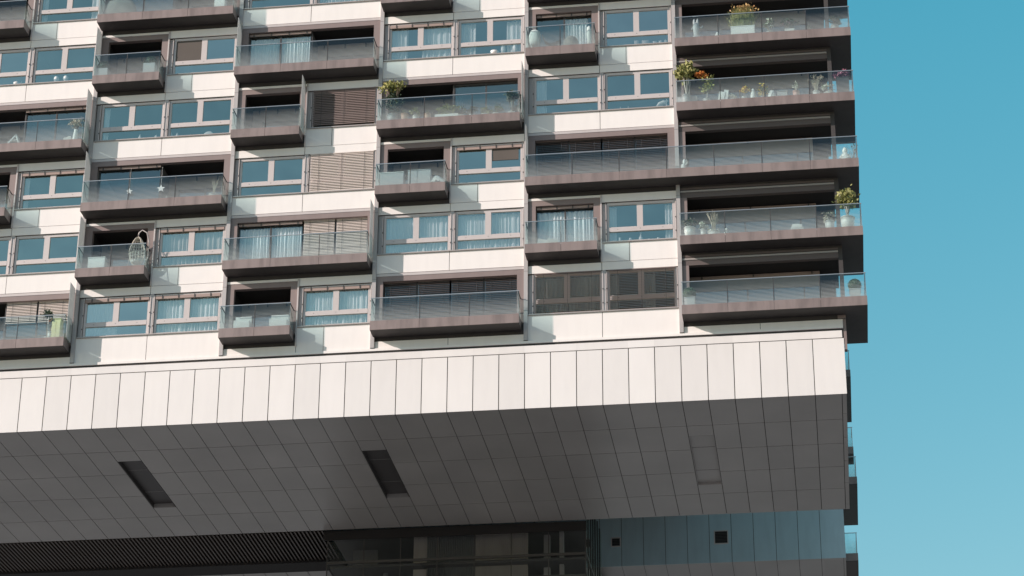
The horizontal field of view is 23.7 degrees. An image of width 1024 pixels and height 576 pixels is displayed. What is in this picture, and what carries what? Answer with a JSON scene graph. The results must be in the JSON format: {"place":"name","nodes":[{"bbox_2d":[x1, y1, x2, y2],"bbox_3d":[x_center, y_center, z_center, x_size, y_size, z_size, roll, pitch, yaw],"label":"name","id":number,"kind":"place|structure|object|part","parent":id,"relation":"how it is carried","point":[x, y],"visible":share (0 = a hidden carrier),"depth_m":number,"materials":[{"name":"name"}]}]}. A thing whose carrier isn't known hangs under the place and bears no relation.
{"place":"outdoors","nodes":[
{"label":"outdoors","id":0,"kind":"place"},
{"bbox_2d":[208,178,218,194],"bbox_3d":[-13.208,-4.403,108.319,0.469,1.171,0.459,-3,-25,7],"label":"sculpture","id":1,"kind":"object","parent":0,"point":[213,193],"visible":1,"depth_m":108.26,"materials":[{"name":"grey metal"}]},
{"bbox_2d":[407,169,431,183],"bbox_3d":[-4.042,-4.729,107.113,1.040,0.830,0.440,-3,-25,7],"label":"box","id":2,"kind":"object","parent":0,"point":[421,176],"visible":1,"depth_m":106.97,"materials":[{"name":"white"}]},
{"bbox_2d":[824,0,1023,575],"label":"sky","id":3,"kind":"structure","parent":0,"point":[937,424],"materials":[{"name":"blue"}]},
{"label":"ground","id":4,"kind":"structure","parent":0,"visible":0},
{"bbox_2d":[323,519,601,575],"bbox_3d":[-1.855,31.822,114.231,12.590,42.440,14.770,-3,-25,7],"label":"glass tower","id":5,"kind":"structure","parent":4,"relation":"on","point":[570,548],"depth_m":116.01,"materials":[{"name":"glass"}]},
{"bbox_2d":[0,0,867,575],"bbox_3d":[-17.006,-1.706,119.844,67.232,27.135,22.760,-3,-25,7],"label":"apartment building","id":6,"kind":"structure","parent":5,"relation":"on","point":[460,346],"depth_m":107.75,"materials":[{"name":"metal"}]},
{"bbox_2d":[0,237,11,274],"bbox_3d":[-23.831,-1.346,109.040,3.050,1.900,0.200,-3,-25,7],"label":"window","id":7,"kind":"structure","parent":6,"relation":"in","point":[2,263],"depth_m":108.83,"materials":[{"name":"metal"}]},
{"bbox_2d":[8,134,19,142],"bbox_3d":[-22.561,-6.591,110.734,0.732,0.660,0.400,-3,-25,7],"label":"deck chair","id":8,"kind":"object","parent":6,"relation":"on","point":[15,138],"visible":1,"depth_m":110.62,"materials":[{"name":"white fabric"}]},
{"bbox_2d":[0,49,31,84],"bbox_3d":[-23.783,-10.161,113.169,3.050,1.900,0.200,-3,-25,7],"label":"window","id":9,"kind":"structure","parent":6,"relation":"in","point":[14,64],"depth_m":113.15,"materials":[{"name":"glass"}]},
{"bbox_2d":[11,233,78,273],"bbox_3d":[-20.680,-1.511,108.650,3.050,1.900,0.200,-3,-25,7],"label":"window","id":10,"kind":"structure","parent":6,"relation":"in","point":[47,238],"depth_m":108.66,"materials":[{"name":"metal"}]},
{"bbox_2d":[40,308,53,337],"bbox_3d":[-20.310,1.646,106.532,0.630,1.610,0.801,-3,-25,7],"label":"potted tree","id":11,"kind":"object","parent":6,"relation":"on","point":[47,312],"visible":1,"depth_m":106.60,"materials":[{"name":"green plant"}]},
{"bbox_2d":[48,317,53,336],"bbox_3d":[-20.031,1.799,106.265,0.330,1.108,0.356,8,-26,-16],"label":"potted plant","id":12,"kind":"object","parent":6,"relation":"on","point":[50,331],"visible":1,"depth_m":106.21,"materials":[{"name":"green plant"}]},
{"bbox_2d":[18,169,84,208],"bbox_3d":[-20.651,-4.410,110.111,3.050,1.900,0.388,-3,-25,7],"label":"window","id":13,"kind":"structure","parent":6,"relation":"in","point":[25,196],"depth_m":110.13,"materials":[{"name":"metal"}]},
{"bbox_2d":[51,318,63,336],"bbox_3d":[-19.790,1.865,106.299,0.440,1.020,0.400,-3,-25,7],"label":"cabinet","id":14,"kind":"object","parent":6,"relation":"on","point":[57,327],"visible":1,"depth_m":106.18,"materials":[{"name":"green paint"}]},
{"bbox_3d":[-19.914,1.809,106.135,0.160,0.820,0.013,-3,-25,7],"label":"door","id":15,"kind":"part","parent":14,"relation":"part of","materials":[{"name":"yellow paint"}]},
{"bbox_3d":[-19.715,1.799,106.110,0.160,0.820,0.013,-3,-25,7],"label":"door","id":16,"kind":"part","parent":14,"relation":"part of","materials":[{"name":"yellow paint"}]},
{"bbox_2d":[31,45,95,82],"bbox_3d":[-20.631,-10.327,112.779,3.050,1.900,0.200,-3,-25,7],"label":"window","id":17,"kind":"structure","parent":6,"relation":"in","point":[64,70],"depth_m":112.79,"materials":[{"name":"metal"}]},
{"bbox_2d":[37,0,99,21],"bbox_3d":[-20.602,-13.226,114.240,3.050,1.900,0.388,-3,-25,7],"label":"window","id":18,"kind":"structure","parent":6,"relation":"in","point":[44,7],"depth_m":114.09,"materials":[{"name":"metal"}]},
{"bbox_2d":[67,119,83,138],"bbox_3d":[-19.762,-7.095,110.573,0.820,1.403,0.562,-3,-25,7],"label":"vase","id":19,"kind":"object","parent":6,"relation":"on","point":[74,122],"visible":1,"depth_m":110.58,"materials":[{"name":"white ceramic"}]},
{"bbox_2d":[87,257,107,267],"bbox_3d":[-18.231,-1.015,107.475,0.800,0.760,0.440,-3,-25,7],"label":"box","id":20,"kind":"object","parent":6,"relation":"on","point":[94,262],"visible":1,"depth_m":107.32,"materials":[{"name":"white ceramic"}]},
{"bbox_2d":[96,61,110,74],"bbox_3d":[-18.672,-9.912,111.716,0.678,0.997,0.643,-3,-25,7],"label":"potted plant","id":21,"kind":"object","parent":6,"relation":"on","point":[103,68],"visible":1,"depth_m":111.53,"materials":[{"name":"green plant"}]},
{"bbox_2d":[81,295,151,336],"bbox_3d":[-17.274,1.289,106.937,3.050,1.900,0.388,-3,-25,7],"label":"window","id":22,"kind":"structure","parent":6,"relation":"in","point":[127,315],"depth_m":106.89,"materials":[{"name":"glass"}]},
{"bbox_2d":[103,0,136,13],"bbox_3d":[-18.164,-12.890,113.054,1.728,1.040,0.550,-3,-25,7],"label":"covered furniture","id":23,"kind":"object","parent":6,"relation":"on","point":[118,6],"visible":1,"depth_m":112.86,"materials":[{"name":"white fabric"}]},
{"bbox_2d":[98,101,165,140],"bbox_3d":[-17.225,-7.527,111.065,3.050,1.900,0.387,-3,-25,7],"label":"window","id":24,"kind":"structure","parent":6,"relation":"in","point":[104,121],"depth_m":111.04,"materials":[{"name":"metal"}]},
{"bbox_2d":[127,230,149,268],"bbox_3d":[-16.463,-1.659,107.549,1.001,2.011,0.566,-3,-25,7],"label":"hanging chair","id":25,"kind":"object","parent":6,"relation":"on","point":[137,261],"visible":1,"depth_m":107.42,"materials":[{"name":"wicker"}]},
{"bbox_2d":[143,56,157,71],"bbox_3d":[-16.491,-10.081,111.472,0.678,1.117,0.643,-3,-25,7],"label":"potted plant","id":26,"kind":"object","parent":6,"relation":"on","point":[150,63],"visible":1,"depth_m":111.27,"materials":[{"name":"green plant"}]},
{"bbox_2d":[157,167,164,191],"bbox_3d":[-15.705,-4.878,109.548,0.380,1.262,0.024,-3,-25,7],"label":"star ornament","id":27,"kind":"object","parent":6,"relation":"hanging from","point":[160,188],"visible":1,"depth_m":109.34,"materials":[{"name":"white ceramic"}]},
{"bbox_2d":[152,291,221,332],"bbox_3d":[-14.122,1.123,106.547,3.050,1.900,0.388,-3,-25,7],"label":"window","id":28,"kind":"structure","parent":6,"relation":"in","point":[194,311],"depth_m":106.63,"materials":[{"name":"glass"}]},
{"bbox_2d":[157,225,225,265],"bbox_3d":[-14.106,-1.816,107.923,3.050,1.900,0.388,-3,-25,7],"label":"window","id":29,"kind":"structure","parent":6,"relation":"in","point":[178,246],"depth_m":108.02,"materials":[{"name":"glass"}]},
{"bbox_2d":[166,97,233,135],"bbox_3d":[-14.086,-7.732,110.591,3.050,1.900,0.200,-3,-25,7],"label":"window","id":30,"kind":"structure","parent":6,"relation":"in","point":[200,123],"depth_m":110.61,"materials":[{"name":"metal"}]},
{"bbox_2d":[171,35,235,73],"bbox_3d":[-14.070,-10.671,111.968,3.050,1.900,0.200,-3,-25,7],"label":"window","id":31,"kind":"structure","parent":6,"relation":"in","point":[204,54],"depth_m":112.02,"materials":[{"name":"glass"}]},
{"bbox_2d":[214,0,226,6],"bbox_3d":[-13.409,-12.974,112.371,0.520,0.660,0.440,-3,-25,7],"label":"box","id":32,"kind":"object","parent":6,"relation":"on","point":[220,2],"visible":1,"depth_m":112.22,"materials":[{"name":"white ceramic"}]},
{"bbox_2d":[233,316,251,327],"bbox_3d":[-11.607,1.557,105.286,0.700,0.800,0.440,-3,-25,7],"label":"cube seat","id":33,"kind":"object","parent":6,"relation":"on","point":[239,322],"visible":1,"depth_m":105.09,"materials":[{"name":"white fabric"}]},
{"bbox_2d":[237,155,305,195],"bbox_3d":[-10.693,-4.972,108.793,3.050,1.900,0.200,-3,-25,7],"label":"window","id":34,"kind":"structure","parent":6,"relation":"in","point":[271,168],"depth_m":108.79,"materials":[{"name":"metal"}]},
{"bbox_2d":[269,315,288,325],"bbox_3d":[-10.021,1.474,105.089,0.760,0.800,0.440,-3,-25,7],"label":"cube seat","id":35,"kind":"object","parent":6,"relation":"on","point":[276,320],"visible":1,"depth_m":104.90,"materials":[{"name":"white fabric"}]},
{"bbox_2d":[248,0,312,7],"bbox_3d":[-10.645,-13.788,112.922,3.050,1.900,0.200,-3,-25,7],"label":"window","id":36,"kind":"structure","parent":6,"relation":"in","point":[311,1],"depth_m":112.76,"materials":[{"name":"metal"}]},
{"bbox_2d":[301,283,371,325],"bbox_3d":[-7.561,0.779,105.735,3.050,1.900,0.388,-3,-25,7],"label":"window","id":37,"kind":"structure","parent":6,"relation":"in","point":[322,305],"depth_m":105.83,"materials":[{"name":"glass"}]},
{"bbox_2d":[316,0,359,2],"bbox_3d":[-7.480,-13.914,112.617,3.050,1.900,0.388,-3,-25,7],"label":"window","id":38,"kind":"structure","parent":6,"relation":"in","point":[317,1],"depth_m":112.35,"materials":[{"name":"glass"}]},
{"bbox_2d":[307,150,375,191],"bbox_3d":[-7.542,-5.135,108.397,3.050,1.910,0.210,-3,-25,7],"label":"window","id":39,"kind":"structure","parent":6,"relation":"in","point":[339,170],"depth_m":108.39,"materials":[{"name":"metal"}]},
{"bbox_2d":[310,87,377,127],"bbox_3d":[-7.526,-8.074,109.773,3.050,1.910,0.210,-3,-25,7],"label":"window","id":40,"kind":"structure","parent":6,"relation":"in","point":[349,106],"depth_m":109.75,"materials":[{"name":"metal"}]},
{"bbox_2d":[379,171,405,184],"bbox_3d":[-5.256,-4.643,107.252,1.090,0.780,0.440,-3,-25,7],"label":"bench","id":41,"kind":"object","parent":6,"relation":"on","point":[389,178],"visible":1,"depth_m":107.12,"materials":[{"name":"white plastic"}]},
{"bbox_2d":[378,79,406,119],"bbox_3d":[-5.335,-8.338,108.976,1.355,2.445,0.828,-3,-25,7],"label":"potted shrub","id":42,"kind":"object","parent":6,"relation":"on","point":[395,88],"visible":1,"depth_m":109.01,"materials":[{"name":"green plant"}]},
{"bbox_2d":[401,109,408,118],"bbox_3d":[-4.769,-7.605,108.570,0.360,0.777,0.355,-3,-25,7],"label":"potted plant","id":43,"kind":"object","parent":6,"relation":"on","point":[404,115],"visible":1,"depth_m":108.46,"materials":[{"name":"beige plant"}]},
{"bbox_2d":[409,107,419,117],"bbox_3d":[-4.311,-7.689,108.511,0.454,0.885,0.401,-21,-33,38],"label":"potted plant","id":44,"kind":"object","parent":6,"relation":"on","point":[416,110],"visible":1,"depth_m":108.51,"materials":[{"name":"green plant"}]},
{"bbox_2d":[382,212,450,253],"bbox_3d":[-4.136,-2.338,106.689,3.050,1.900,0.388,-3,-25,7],"label":"window","id":45,"kind":"structure","parent":6,"relation":"in","point":[415,234],"depth_m":106.79,"materials":[{"name":"glass"}]},
{"bbox_2d":[388,21,454,59],"bbox_3d":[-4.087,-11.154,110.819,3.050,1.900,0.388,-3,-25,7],"label":"window","id":46,"kind":"structure","parent":6,"relation":"in","point":[433,41],"depth_m":110.91,"materials":[{"name":"glass"}]},
{"bbox_2d":[424,111,430,117],"bbox_3d":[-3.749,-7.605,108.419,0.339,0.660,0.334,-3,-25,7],"label":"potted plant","id":47,"kind":"object","parent":6,"relation":"on","point":[427,114],"visible":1,"depth_m":108.31,"materials":[{"name":"beige plant"}]},
{"bbox_2d":[430,175,444,181],"bbox_3d":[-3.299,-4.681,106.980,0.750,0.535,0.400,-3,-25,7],"label":"laundry","id":48,"kind":"object","parent":6,"relation":"on","point":[436,178],"visible":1,"depth_m":106.87,"materials":[{"name":"white fabric"}]},
{"bbox_2d":[435,103,459,116],"bbox_3d":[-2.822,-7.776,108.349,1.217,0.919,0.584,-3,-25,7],"label":"planter","id":49,"kind":"object","parent":6,"relation":"on","point":[445,109],"visible":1,"depth_m":108.31,"materials":[{"name":"white ceramic"}]},
{"bbox_2d":[454,105,466,115],"bbox_3d":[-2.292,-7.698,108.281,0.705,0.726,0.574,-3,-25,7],"label":"potted plant","id":50,"kind":"object","parent":6,"relation":"on","point":[462,111],"visible":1,"depth_m":108.25,"materials":[{"name":"green plant"}]},
{"bbox_2d":[465,106,477,114],"bbox_3d":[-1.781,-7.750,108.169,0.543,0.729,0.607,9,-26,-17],"label":"potted plant","id":51,"kind":"object","parent":6,"relation":"on","point":[470,111],"visible":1,"depth_m":108.18,"materials":[{"name":"green plant"}]},
{"bbox_2d":[480,107,489,113],"bbox_3d":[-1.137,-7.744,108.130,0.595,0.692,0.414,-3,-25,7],"label":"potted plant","id":52,"kind":"object","parent":6,"relation":"on","point":[485,110],"visible":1,"depth_m":108.14,"materials":[{"name":"green plant"}]},
{"bbox_2d":[454,208,523,249],"bbox_3d":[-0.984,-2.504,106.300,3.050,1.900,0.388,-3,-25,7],"label":"window","id":53,"kind":"structure","parent":6,"relation":"in","point":[500,227],"depth_m":106.27,"materials":[{"name":"glass"}]},
{"bbox_2d":[455,142,523,182],"bbox_3d":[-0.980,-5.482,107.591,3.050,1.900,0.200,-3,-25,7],"label":"window","id":54,"kind":"structure","parent":6,"relation":"in","point":[492,162],"depth_m":107.63,"materials":[{"name":"glass"}]},
{"bbox_2d":[457,16,523,54],"bbox_3d":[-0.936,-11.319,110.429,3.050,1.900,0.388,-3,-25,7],"label":"window","id":55,"kind":"structure","parent":6,"relation":"in","point":[468,44],"depth_m":110.53,"materials":[{"name":"metal"}]},
{"bbox_2d":[490,103,504,113],"bbox_3d":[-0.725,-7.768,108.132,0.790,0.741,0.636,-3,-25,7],"label":"potted plant","id":56,"kind":"object","parent":6,"relation":"on","point":[497,108],"visible":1,"depth_m":108.12,"materials":[{"name":"green plant"}]},
{"bbox_2d":[501,45,505,52],"bbox_3d":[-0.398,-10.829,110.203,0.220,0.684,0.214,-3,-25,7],"label":"vase","id":57,"kind":"object","parent":6,"relation":"attached to","point":[503,48],"visible":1,"depth_m":110.09,"materials":[{"name":"white ceramic"}]},
{"bbox_2d":[504,89,520,111],"bbox_3d":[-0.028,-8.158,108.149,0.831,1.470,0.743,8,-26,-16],"label":"potted tree","id":58,"kind":"object","parent":6,"relation":"on","point":[512,96],"visible":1,"depth_m":108.11,"materials":[{"name":"green plant"}]},
{"bbox_2d":[512,44,516,51],"bbox_3d":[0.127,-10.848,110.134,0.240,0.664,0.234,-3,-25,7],"label":"vase","id":59,"kind":"object","parent":6,"relation":"on","point":[514,47],"visible":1,"depth_m":110.01,"materials":[{"name":"white ceramic"}]},
{"bbox_2d":[529,30,540,46],"bbox_3d":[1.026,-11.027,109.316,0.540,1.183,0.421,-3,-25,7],"label":"vase","id":60,"kind":"object","parent":6,"relation":"on","point":[534,38],"visible":1,"depth_m":109.22,"materials":[{"name":"white ceramic"}]},
{"bbox_2d":[538,239,546,242],"bbox_3d":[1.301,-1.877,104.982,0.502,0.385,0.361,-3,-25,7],"label":"cushion","id":61,"kind":"object","parent":6,"relation":"on","point":[542,241],"visible":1,"depth_m":104.89,"materials":[{"name":"white fabric"}]},
{"bbox_2d":[542,34,561,45],"bbox_3d":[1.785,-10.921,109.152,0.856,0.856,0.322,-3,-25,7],"label":"lounge chair","id":62,"kind":"object","parent":6,"relation":"on","point":[552,43],"visible":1,"depth_m":109.12,"materials":[{"name":"metal"}]},
{"bbox_2d":[547,238,558,242],"bbox_3d":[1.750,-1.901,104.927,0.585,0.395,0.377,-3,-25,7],"label":"cushion","id":63,"kind":"object","parent":6,"relation":"on","point":[549,240],"visible":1,"depth_m":104.83,"materials":[{"name":"white fabric"}]},
{"bbox_2d":[533,74,600,113],"bbox_3d":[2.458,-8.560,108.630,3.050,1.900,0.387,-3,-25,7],"label":"window","id":64,"kind":"structure","parent":6,"relation":"in","point":[574,92],"depth_m":108.60,"materials":[{"name":"glass"}]},
{"bbox_2d":[532,270,603,313],"bbox_3d":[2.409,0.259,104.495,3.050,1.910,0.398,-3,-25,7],"label":"window","id":65,"kind":"structure","parent":6,"relation":"in","point":[552,295],"depth_m":104.57,"materials":[{"name":"glass"}]},
{"bbox_2d":[563,36,578,44],"bbox_3d":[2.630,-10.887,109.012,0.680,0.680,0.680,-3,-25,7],"label":"cushion","id":66,"kind":"object","parent":6,"relation":"on","point":[570,40],"visible":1,"depth_m":108.76,"materials":[{"name":"white fabric"}]},
{"bbox_2d":[587,26,591,43],"bbox_3d":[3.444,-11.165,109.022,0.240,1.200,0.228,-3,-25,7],"label":"vase","id":67,"kind":"object","parent":6,"relation":"on","point":[589,33],"visible":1,"depth_m":108.99,"materials":[{"name":"white ceramic"}]},
{"bbox_2d":[603,6,671,45],"bbox_3d":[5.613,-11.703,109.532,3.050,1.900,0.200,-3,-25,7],"label":"window","id":68,"kind":"structure","parent":6,"relation":"in","point":[642,25],"depth_m":109.59,"materials":[{"name":"glass"}]},
{"bbox_2d":[604,69,672,109],"bbox_3d":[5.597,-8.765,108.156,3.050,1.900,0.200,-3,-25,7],"label":"window","id":69,"kind":"structure","parent":6,"relation":"in","point":[638,96],"depth_m":108.15,"materials":[{"name":"metal"}]},
{"bbox_2d":[605,199,676,241],"bbox_3d":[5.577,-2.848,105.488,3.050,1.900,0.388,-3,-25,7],"label":"window","id":70,"kind":"structure","parent":6,"relation":"in","point":[612,229],"depth_m":105.49,"materials":[{"name":"metal"}]},
{"bbox_2d":[606,266,678,309],"bbox_3d":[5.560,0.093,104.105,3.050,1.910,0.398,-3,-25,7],"label":"window","id":71,"kind":"structure","parent":6,"relation":"in","point":[646,284],"depth_m":104.11,"materials":[{"name":"metal"}]},
{"bbox_2d":[656,99,667,105],"bbox_3d":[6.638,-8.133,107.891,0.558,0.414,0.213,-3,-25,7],"label":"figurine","id":72,"kind":"object","parent":6,"relation":"on","point":[661,103],"visible":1,"depth_m":107.83,"materials":[{"name":"white ceramic"}]},
{"bbox_2d":[681,159,687,167],"bbox_3d":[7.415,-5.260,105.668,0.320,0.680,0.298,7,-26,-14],"label":"figurine","id":73,"kind":"object","parent":6,"relation":"on","point":[684,164],"visible":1,"depth_m":105.64,"materials":[{"name":"white ceramic"}]},
{"bbox_2d":[673,59,698,101],"bbox_3d":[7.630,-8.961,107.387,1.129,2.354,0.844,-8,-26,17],"label":"potted shrub","id":74,"kind":"object","parent":6,"relation":"on","point":[686,70],"visible":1,"depth_m":107.44,"materials":[{"name":"green plant"}]},
{"bbox_2d":[677,96,696,101],"bbox_3d":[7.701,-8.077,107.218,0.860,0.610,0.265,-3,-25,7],"label":"box","id":75,"kind":"object","parent":6,"relation":"on","point":[693,98],"visible":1,"depth_m":107.18,"materials":[{"name":"metal"}]},
{"bbox_2d":[683,287,696,304],"bbox_3d":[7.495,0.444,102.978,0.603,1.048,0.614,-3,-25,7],"label":"ball topiary","id":76,"kind":"object","parent":6,"relation":"on","point":[689,294],"visible":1,"depth_m":102.83,"materials":[{"name":"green plant"}]},
{"bbox_2d":[681,218,698,234],"bbox_3d":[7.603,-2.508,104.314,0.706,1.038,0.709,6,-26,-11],"label":"potted plant","id":77,"kind":"object","parent":6,"relation":"on","point":[690,229],"visible":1,"depth_m":104.19,"materials":[{"name":"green plant"}]},
{"bbox_2d":[691,19,702,36],"bbox_3d":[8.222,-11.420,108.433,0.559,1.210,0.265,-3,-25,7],"label":"sculpture","id":78,"kind":"object","parent":6,"relation":"on","point":[695,27],"visible":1,"depth_m":108.42,"materials":[{"name":"white"}]},
{"bbox_2d":[699,220,708,233],"bbox_3d":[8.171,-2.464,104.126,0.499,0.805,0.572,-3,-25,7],"label":"potted plant","id":79,"kind":"object","parent":6,"relation":"on","point":[702,226],"visible":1,"depth_m":104.19,"materials":[{"name":"green plant"}]},
{"bbox_2d":[694,70,715,100],"bbox_3d":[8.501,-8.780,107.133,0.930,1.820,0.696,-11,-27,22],"label":"potted tree","id":80,"kind":"object","parent":6,"relation":"on","point":[707,87],"visible":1,"depth_m":107.22,"materials":[{"name":"green plant"}]},
{"bbox_2d":[706,212,720,233],"bbox_3d":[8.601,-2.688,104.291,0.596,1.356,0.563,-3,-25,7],"label":"potted plant","id":81,"kind":"object","parent":6,"relation":"on","point":[712,230],"visible":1,"depth_m":104.23,"materials":[{"name":"green ceramic"}]},
{"bbox_2d":[718,90,728,100],"bbox_3d":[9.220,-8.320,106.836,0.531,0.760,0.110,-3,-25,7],"label":"ornament","id":82,"kind":"object","parent":6,"relation":"on","point":[724,94],"visible":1,"depth_m":106.83,"materials":[{"name":"white ceramic"}]},
{"bbox_2d":[727,3,759,33],"bbox_3d":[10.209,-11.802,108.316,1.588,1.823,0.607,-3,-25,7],"label":"planter","id":83,"kind":"object","parent":6,"relation":"on","point":[742,23],"visible":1,"depth_m":108.20,"materials":[{"name":"white ceramic"}]},
{"bbox_2d":[739,86,750,97],"bbox_3d":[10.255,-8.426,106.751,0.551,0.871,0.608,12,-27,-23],"label":"potted plant","id":84,"kind":"object","parent":6,"relation":"on","point":[743,89],"visible":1,"depth_m":106.84,"materials":[{"name":"yellow plant"}]},
{"bbox_2d":[750,89,755,97],"bbox_3d":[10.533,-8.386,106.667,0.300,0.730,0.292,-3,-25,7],"label":"ornament","id":85,"kind":"object","parent":6,"relation":"on","point":[753,93],"visible":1,"depth_m":106.60,"materials":[{"name":"white ceramic"}]},
{"bbox_2d":[757,83,769,96],"bbox_3d":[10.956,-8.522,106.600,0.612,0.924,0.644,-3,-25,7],"label":"potted plant","id":86,"kind":"object","parent":6,"relation":"on","point":[760,90],"visible":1,"depth_m":106.64,"materials":[{"name":"green plant"}]},
{"bbox_2d":[763,18,773,31],"bbox_3d":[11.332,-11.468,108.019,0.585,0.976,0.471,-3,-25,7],"label":"potted plant","id":87,"kind":"object","parent":6,"relation":"on","point":[768,23],"visible":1,"depth_m":108.03,"materials":[{"name":"green plant"}]},
{"bbox_2d":[768,90,775,96],"bbox_3d":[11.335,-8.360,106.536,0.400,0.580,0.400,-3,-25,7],"label":"ornament","id":88,"kind":"object","parent":6,"relation":"on","point":[771,93],"visible":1,"depth_m":106.42,"materials":[{"name":"white ceramic"}]},
{"bbox_2d":[777,90,787,95],"bbox_3d":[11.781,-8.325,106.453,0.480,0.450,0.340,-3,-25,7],"label":"box","id":89,"kind":"object","parent":6,"relation":"on","point":[782,93],"visible":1,"depth_m":106.37,"materials":[{"name":"white"}]},
{"bbox_2d":[780,18,799,30],"bbox_3d":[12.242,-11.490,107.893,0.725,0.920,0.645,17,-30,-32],"label":"potted plant","id":90,"kind":"object","parent":6,"relation":"on","point":[792,22],"visible":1,"depth_m":107.92,"materials":[{"name":"green plant"}]},
{"bbox_2d":[792,81,799,94],"bbox_3d":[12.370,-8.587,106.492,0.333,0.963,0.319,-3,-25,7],"label":"potted plant","id":91,"kind":"object","parent":6,"relation":"on","point":[795,92],"visible":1,"depth_m":106.36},
{"bbox_2d":[791,224,802,228],"bbox_3d":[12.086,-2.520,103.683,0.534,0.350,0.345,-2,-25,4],"label":"cushion","id":92,"kind":"object","parent":6,"relation":"on","point":[797,226],"visible":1,"depth_m":103.54,"materials":[{"name":"white fabric"}]},
{"bbox_2d":[807,74,822,93],"bbox_3d":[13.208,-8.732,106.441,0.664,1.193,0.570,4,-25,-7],"label":"potted plant","id":93,"kind":"object","parent":6,"relation":"on","point":[816,90],"visible":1,"depth_m":106.48,"materials":[{"name":"green plant"}]},
{"bbox_2d":[821,83,834,92],"bbox_3d":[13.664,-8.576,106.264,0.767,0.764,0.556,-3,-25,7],"label":"potted plant","id":94,"kind":"object","parent":6,"relation":"on","point":[826,86],"visible":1,"depth_m":106.20,"materials":[{"name":"green plant"}]},
{"bbox_2d":[821,211,836,227],"bbox_3d":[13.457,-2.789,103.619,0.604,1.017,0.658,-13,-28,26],"label":"potted plant","id":95,"kind":"object","parent":6,"relation":"on","point":[829,218],"visible":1,"depth_m":103.54,"materials":[{"name":"green plant"}]},
{"bbox_2d":[828,15,841,27],"bbox_3d":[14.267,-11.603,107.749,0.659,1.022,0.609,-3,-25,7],"label":"potted plant","id":96,"kind":"object","parent":6,"relation":"on","point":[835,22],"visible":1,"depth_m":107.79,"materials":[{"name":"green plant"}]},
{"bbox_2d":[832,69,849,91],"bbox_3d":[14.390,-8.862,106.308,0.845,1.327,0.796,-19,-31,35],"label":"potted plant","id":97,"kind":"object","parent":6,"relation":"on","point":[842,81],"visible":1,"depth_m":106.08,"materials":[{"name":"grey plant"}]},
{"bbox_2d":[839,147,850,158],"bbox_3d":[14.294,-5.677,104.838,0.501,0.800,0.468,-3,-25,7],"label":"figurine","id":98,"kind":"object","parent":6,"relation":"on","point":[845,154],"visible":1,"depth_m":104.74,"materials":[{"name":"white ceramic"}]},
{"bbox_2d":[831,184,859,226],"bbox_3d":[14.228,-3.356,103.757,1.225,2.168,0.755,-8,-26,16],"label":"potted tree","id":99,"kind":"object","parent":6,"relation":"on","point":[847,196],"visible":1,"depth_m":103.74,"materials":[{"name":"green plant"}]},
{"bbox_2d":[848,143,857,157],"bbox_3d":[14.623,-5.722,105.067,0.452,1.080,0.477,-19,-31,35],"label":"potted plant","id":100,"kind":"object","parent":6,"relation":"on","point":[854,152],"visible":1,"depth_m":105.11,"materials":[{"name":"green plant"}]},
{"bbox_2d":[847,278,861,295],"bbox_3d":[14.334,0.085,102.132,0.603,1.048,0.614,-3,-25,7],"label":"ball topiary","id":101,"kind":"object","parent":6,"relation":"on","point":[854,286],"visible":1,"depth_m":101.99,"materials":[{"name":"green plant"}]},
{"bbox_2d":[325,350,858,575],"bbox_3d":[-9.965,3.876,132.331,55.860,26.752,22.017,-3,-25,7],"label":"apartment building","id":102,"kind":"structure","parent":4,"relation":"on","point":[800,543],"depth_m":122.04,"materials":[{"name":"paint"}]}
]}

